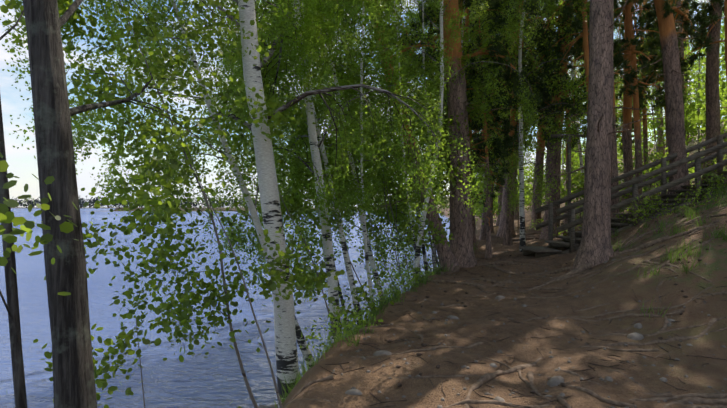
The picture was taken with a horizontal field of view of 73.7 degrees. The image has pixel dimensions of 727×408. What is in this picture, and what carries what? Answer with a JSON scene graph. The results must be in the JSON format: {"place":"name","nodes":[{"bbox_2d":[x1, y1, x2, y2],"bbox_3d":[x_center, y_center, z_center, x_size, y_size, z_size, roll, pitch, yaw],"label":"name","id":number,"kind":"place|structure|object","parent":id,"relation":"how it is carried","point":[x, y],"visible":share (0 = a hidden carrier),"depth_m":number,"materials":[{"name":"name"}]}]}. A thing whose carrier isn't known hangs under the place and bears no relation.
{"place":"outdoors","nodes":[
{"label":"outdoors","id":0,"kind":"place"},
{"bbox_2d":[11,196,260,207],"bbox_3d":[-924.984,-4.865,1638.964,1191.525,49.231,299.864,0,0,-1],"label":"shore","id":1,"kind":"structure","parent":0,"point":[29,202],"depth_m":1620.00,"materials":[{"name":"green plant"}]},
{"bbox_2d":[0,208,449,407],"bbox_3d":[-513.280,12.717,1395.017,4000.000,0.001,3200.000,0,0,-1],"label":"water","id":2,"kind":"structure","parent":0,"point":[215,379],"depth_m":12.43,"materials":[{"name":"blue liquid"}]},
{"bbox_2d":[0,0,725,206],"label":"sky","id":3,"kind":"structure","parent":0,"point":[21,161],"materials":[{"name":"white"}]},
{"bbox_2d":[12,122,726,407],"bbox_3d":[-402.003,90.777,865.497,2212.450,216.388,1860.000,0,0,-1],"label":"ground","id":4,"kind":"structure","parent":0,"point":[476,322],"depth_m":5.64,"materials":[{"name":"brown soil"}]},
{"bbox_2d":[0,0,500,407],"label":"birch trees","id":5,"kind":"object","parent":4,"relation":"on","point":[164,181],"depth_m":4.30,"materials":[{"name":"green plant"}]},
{"bbox_2d":[128,176,529,208],"bbox_3d":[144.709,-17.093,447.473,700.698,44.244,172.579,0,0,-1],"label":"trees","id":6,"kind":"object","parent":4,"relation":"on","point":[212,202],"visible":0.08,"depth_m":393.92,"materials":[{"name":"green plant"}]},
{"bbox_2d":[0,0,726,407],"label":"trees","id":7,"kind":"object","parent":4,"relation":"on","point":[310,31],"depth_m":7.50,"materials":[{"name":"green plant"}]},
{"bbox_2d":[258,201,726,407],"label":"stones","id":8,"kind":"object","parent":4,"relation":"on","point":[554,381],"visible":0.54,"depth_m":5.04,"materials":[{"name":"grey stone"}]},
{"bbox_2d":[270,154,726,407],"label":"grass","id":9,"kind":"structure","parent":4,"relation":"on","point":[424,280],"depth_m":7.34,"materials":[{"name":"green plant"}]},
{"bbox_2d":[283,201,726,407],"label":"roots","id":10,"kind":"object","parent":4,"relation":"on","point":[696,398],"visible":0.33,"depth_m":5.91,"materials":[{"name":"brown wood"}]},
{"bbox_2d":[300,12,726,358],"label":"understory","id":11,"kind":"object","parent":4,"relation":"on","point":[693,121],"visible":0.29,"depth_m":19.28,"materials":[{"name":"green plant"}]},
{"bbox_2d":[320,191,726,407],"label":"litter","id":12,"kind":"object","parent":4,"relation":"on","point":[562,384],"visible":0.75,"depth_m":5.29,"materials":[{"name":"brown plant"}]},
{"bbox_2d":[367,0,726,270],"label":"pine","id":13,"kind":"object","parent":4,"relation":"on","point":[600,167],"depth_m":13.01,"materials":[{"name":"plant"}]},
{"bbox_2d":[519,132,726,257],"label":"wooden stairs","id":14,"kind":"structure","parent":4,"relation":"on","point":[571,239],"depth_m":11.94,"materials":[{"name":"brown wood"}]}
]}

